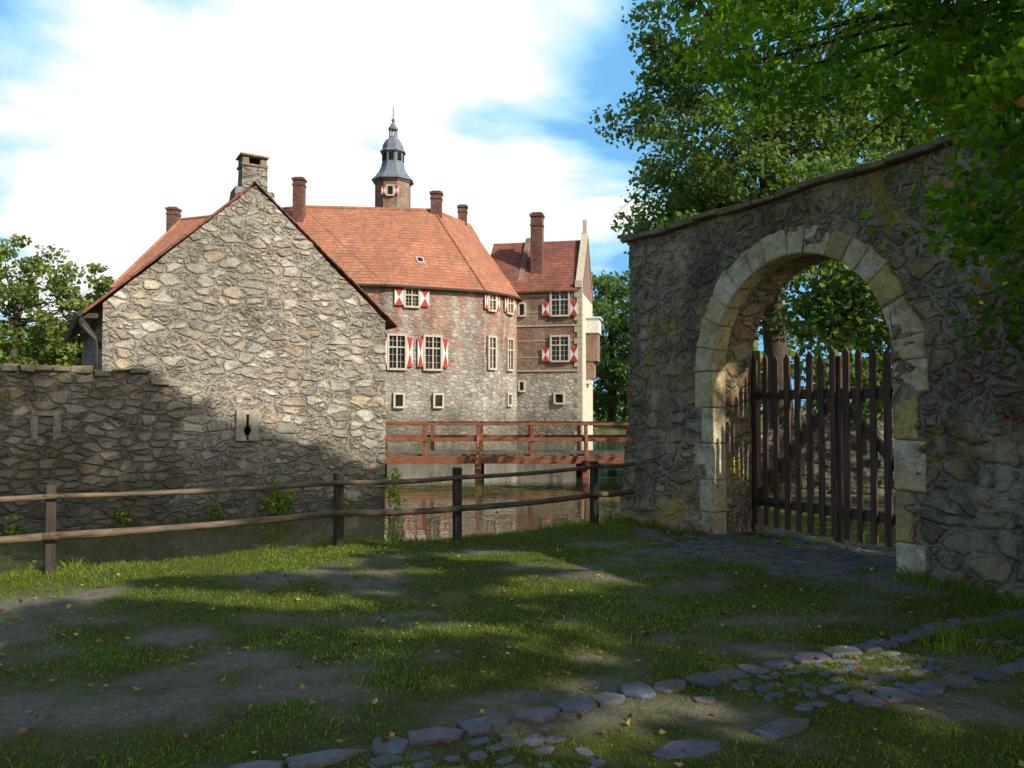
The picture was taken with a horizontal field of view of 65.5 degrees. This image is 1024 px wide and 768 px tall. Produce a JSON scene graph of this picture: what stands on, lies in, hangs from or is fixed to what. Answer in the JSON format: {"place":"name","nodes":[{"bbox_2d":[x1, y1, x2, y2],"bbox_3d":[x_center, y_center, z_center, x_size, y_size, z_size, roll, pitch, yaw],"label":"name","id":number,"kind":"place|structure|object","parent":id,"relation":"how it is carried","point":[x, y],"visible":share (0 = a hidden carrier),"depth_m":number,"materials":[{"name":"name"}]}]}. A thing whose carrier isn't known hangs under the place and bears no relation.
{"place":"outdoors","nodes":[
{"label":"outdoors","id":0,"kind":"place"},
{"bbox_2d":[0,468,405,534],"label":"wall foot weeds","id":1,"kind":"object","parent":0,"point":[283,507],"depth_m":17.78,"materials":[{"name":"green plant"}]},
{"bbox_2d":[0,433,625,574],"bbox_3d":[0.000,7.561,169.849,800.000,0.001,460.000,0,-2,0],"label":"moat water","id":2,"kind":"structure","parent":0,"point":[168,545],"depth_m":17.03,"materials":[{"name":"brown liquid"}]},
{"bbox_2d":[82,310,100,369],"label":"side walls","id":3,"kind":"structure","parent":2,"relation":"in","point":[88,350],"depth_m":19.93,"materials":[{"name":"grey wood"}]},
{"bbox_2d":[0,368,192,532],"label":"wall","id":4,"kind":"structure","parent":2,"relation":"in","point":[120,431],"depth_m":16.06,"materials":[{"name":"grey stone"}]},
{"bbox_2d":[30,411,61,441],"bbox_3d":[-9.213,0.836,15.734,0.547,0.609,0.258,1,-2,-31],"label":"walled up niche","id":5,"kind":"object","parent":4,"relation":"attached to","point":[57,417],"visible":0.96,"depth_m":15.64,"materials":[{"name":"stone"}]},
{"bbox_2d":[0,363,169,384],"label":"coping stones","id":6,"kind":"object","parent":4,"relation":"on","point":[74,369],"visible":0.83,"depth_m":15.95,"materials":[{"name":"grey stone"}]},
{"bbox_2d":[100,186,385,519],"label":"gable wall","id":7,"kind":"structure","parent":2,"relation":"in","point":[252,298],"depth_m":17.96,"materials":[{"name":"beige stone"}]},
{"bbox_2d":[63,310,101,369],"bbox_3d":[-10.645,-0.694,19.635,0.532,1.380,8.020,1,-2,-31],"label":"gutter and downpipe","id":8,"kind":"object","parent":7,"relation":"attached to","point":[80,316],"visible":0.9,"depth_m":16.36,"materials":[{"name":"metal"}]},
{"bbox_2d":[68,181,397,340],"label":"tiled roof","id":9,"kind":"structure","parent":7,"relation":"on","point":[95,307],"depth_m":18.15,"materials":[{"name":"red tile"}]},
{"bbox_2d":[229,152,274,200],"bbox_3d":[-5.978,-4.657,18.308,0.923,1.108,0.599,1,-2,-31],"label":"chimney","id":10,"kind":"object","parent":9,"relation":"on","point":[251,168],"visible":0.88,"depth_m":18.11,"materials":[{"name":"grey stone"}]},
{"bbox_2d":[235,410,258,440],"bbox_3d":[-5.979,0.923,17.877,0.515,0.680,0.390,1,-2,-31],"label":"arrow slit","id":11,"kind":"object","parent":7,"relation":"on","point":[247,424],"visible":0.98,"depth_m":17.74,"materials":[{"name":"stone"}]},
{"bbox_2d":[8,481,619,561],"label":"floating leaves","id":12,"kind":"object","parent":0,"point":[383,520],"visible":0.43,"depth_m":17.30,"materials":[{"name":"green plant"}]},
{"bbox_2d":[0,0,997,409],"label":"sky","id":13,"kind":"structure","parent":0,"point":[114,114],"materials":[{"name":"white"}]},
{"bbox_2d":[0,410,1023,767],"bbox_3d":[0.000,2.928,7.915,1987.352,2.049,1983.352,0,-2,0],"label":"ground","id":14,"kind":"structure","parent":0,"point":[192,696],"depth_m":5.40,"materials":[{"name":"green plant"}]},
{"bbox_2d":[0,335,77,364],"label":"distant shrubs","id":15,"kind":"object","parent":14,"relation":"on","point":[25,339],"depth_m":75.99,"materials":[{"name":"green plant"}]},
{"bbox_2d":[0,233,115,366],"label":"linden tree","id":16,"kind":"object","parent":14,"relation":"on","point":[47,325],"visible":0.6,"depth_m":64.92,"materials":[{"name":"green plant"}]},
{"bbox_2d":[35,279,109,365],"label":"linden tree","id":17,"kind":"object","parent":14,"relation":"on","point":[95,296],"visible":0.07,"depth_m":67.00,"materials":[{"name":"green plant"}]},
{"bbox_2d":[0,461,634,573],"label":"wooden rail fence","id":18,"kind":"object","parent":14,"relation":"on","point":[50,536],"visible":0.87,"depth_m":9.64,"materials":[{"name":"brown wood"}]},
{"bbox_2d":[109,107,602,444],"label":"moated castle","id":19,"kind":"structure","parent":14,"relation":"on","point":[507,332],"depth_m":56.76,"materials":[{"name":"stone"}]},
{"bbox_2d":[381,184,398,195],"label":"tower window","id":20,"kind":"structure","parent":19,"relation":"in","point":[388,190],"depth_m":73.83,"materials":[{"name":"wood"}]},
{"bbox_2d":[385,287,515,407],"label":"windows and shutters","id":21,"kind":"structure","parent":19,"relation":"in","point":[432,349],"depth_m":52.57,"materials":[{"name":"wood"}]},
{"bbox_2d":[518,291,577,403],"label":"wing windows","id":22,"kind":"structure","parent":19,"relation":"in","point":[560,305],"depth_m":57.62,"materials":[{"name":"wood"}]},
{"bbox_2d":[2,316,877,418],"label":"distant tree line","id":23,"kind":"object","parent":14,"relation":"on","point":[791,353],"visible":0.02,"depth_m":121.83,"materials":[{"name":"green plant"}]},
{"bbox_2d":[385,421,628,477],"bbox_3d":[-1.194,2.900,28.925,16.012,3.060,4.300,0,-2,0],"label":"wooden footbridge","id":24,"kind":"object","parent":14,"relation":"on","point":[479,457],"visible":0.41,"depth_m":27.49,"materials":[{"name":"red wood"}]},
{"bbox_2d":[0,521,1023,767],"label":"fallen leaves","id":25,"kind":"object","parent":14,"relation":"on","point":[578,715],"visible":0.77,"depth_m":5.83,"materials":[{"name":"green plant"}]},
{"bbox_2d":[0,511,1023,658],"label":"bank grass tufts","id":26,"kind":"object","parent":14,"relation":"on","point":[982,630],"visible":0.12,"depth_m":6.98,"materials":[{"name":"green plant"}]},
{"bbox_2d":[591,269,629,420],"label":"linden tree","id":27,"kind":"object","parent":14,"relation":"on","point":[613,322],"visible":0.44,"depth_m":82.51,"materials":[{"name":"green plant"}]},
{"bbox_2d":[600,290,630,399],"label":"linden tree","id":28,"kind":"object","parent":14,"relation":"on","point":[607,348],"visible":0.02,"depth_m":76.62,"materials":[{"name":"green plant"}]},
{"bbox_2d":[586,0,951,429],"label":"oak tree","id":29,"kind":"object","parent":14,"relation":"on","point":[769,150],"visible":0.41,"depth_m":26.24,"materials":[{"name":"green plant"}]},
{"bbox_2d":[649,530,896,586],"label":"gateway paving","id":30,"kind":"structure","parent":14,"relation":"on","point":[835,558],"depth_m":9.38,"materials":[{"name":"stone"}]},
{"bbox_2d":[609,511,1023,599],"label":"footing stones","id":31,"kind":"object","parent":14,"relation":"on","point":[699,528],"visible":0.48,"depth_m":10.79,"materials":[{"name":"grey stone"}]},
{"bbox_2d":[622,139,1023,592],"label":"masonry","id":32,"kind":"object","parent":14,"relation":"on","point":[965,510],"visible":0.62,"depth_m":8.11,"materials":[{"name":"grey stone"}]},
{"bbox_2d":[620,240,646,513],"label":"corner quoins","id":33,"kind":"object","parent":32,"relation":"attached to","point":[636,389],"visible":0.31,"depth_m":12.14,"materials":[{"name":"grey stone"}]},
{"bbox_2d":[725,255,831,533],"bbox_3d":[3.745,0.325,9.725,0.460,3.741,2.712,1,-2,-29],"label":"archway reveal","id":34,"kind":"object","parent":32,"relation":"attached to","point":[762,294],"visible":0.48,"depth_m":10.84,"materials":[{"name":"beige stone"}]},
{"bbox_2d":[694,225,928,574],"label":"dressed arch stones","id":35,"kind":"object","parent":32,"relation":"attached to","point":[869,265],"visible":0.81,"depth_m":9.43,"materials":[{"name":"stone"}]},
{"bbox_2d":[620,115,1009,242],"bbox_3d":[4.920,-2.433,7.393,0.919,0.251,11.929,1,-2,-29],"label":"coping","id":36,"kind":"object","parent":32,"relation":"on","point":[902,156],"visible":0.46,"depth_m":9.27,"materials":[{"name":"stone"}]},
{"bbox_2d":[751,346,895,547],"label":"wooden picket gate","id":37,"kind":"structure","parent":32,"relation":"attached to","point":[837,405],"depth_m":9.99,"materials":[{"name":"brown wood"}]},
{"bbox_2d":[938,210,1023,437],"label":"creeper vine","id":38,"kind":"object","parent":32,"relation":"attached to","point":[1015,418],"visible":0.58,"depth_m":7.26,"materials":[{"name":"green plant"}]},
{"bbox_2d":[761,419,896,495],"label":"rubble wall","id":39,"kind":"structure","parent":14,"relation":"on","point":[866,450],"depth_m":15.81,"materials":[{"name":"grey stone"}]},
{"bbox_2d":[774,146,892,422],"bbox_3d":[12.999,-1.740,20.645,12.789,9.080,4.199,0,-2,-7],"label":"shrub thicket","id":40,"kind":"object","parent":14,"relation":"on","point":[844,301],"visible":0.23,"depth_m":19.50,"materials":[{"name":"green plant"}]},
{"bbox_2d":[667,0,1023,362],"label":"maple tree","id":41,"kind":"object","parent":14,"relation":"on","point":[960,68],"visible":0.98,"depth_m":7.67,"materials":[{"name":"green plant"}]},
{"bbox_2d":[777,0,1021,421],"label":"oak tree","id":42,"kind":"object","parent":14,"relation":"on","point":[871,138],"visible":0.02,"depth_m":27.80,"materials":[{"name":"green plant"}]},
{"bbox_2d":[863,0,1021,138],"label":"beech tree","id":43,"kind":"object","parent":14,"relation":"on","point":[929,121],"visible":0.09,"depth_m":12.19,"materials":[{"name":"green plant"}]},
{"bbox_2d":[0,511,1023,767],"bbox_3d":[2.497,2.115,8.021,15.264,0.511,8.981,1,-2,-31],"label":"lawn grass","id":44,"kind":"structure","parent":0,"point":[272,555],"depth_m":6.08,"materials":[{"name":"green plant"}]},
{"bbox_2d":[228,607,1023,767],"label":"cobbled stone path","id":45,"kind":"structure","parent":0,"point":[385,752],"depth_m":4.55,"materials":[{"name":"grey stone"}]}
]}

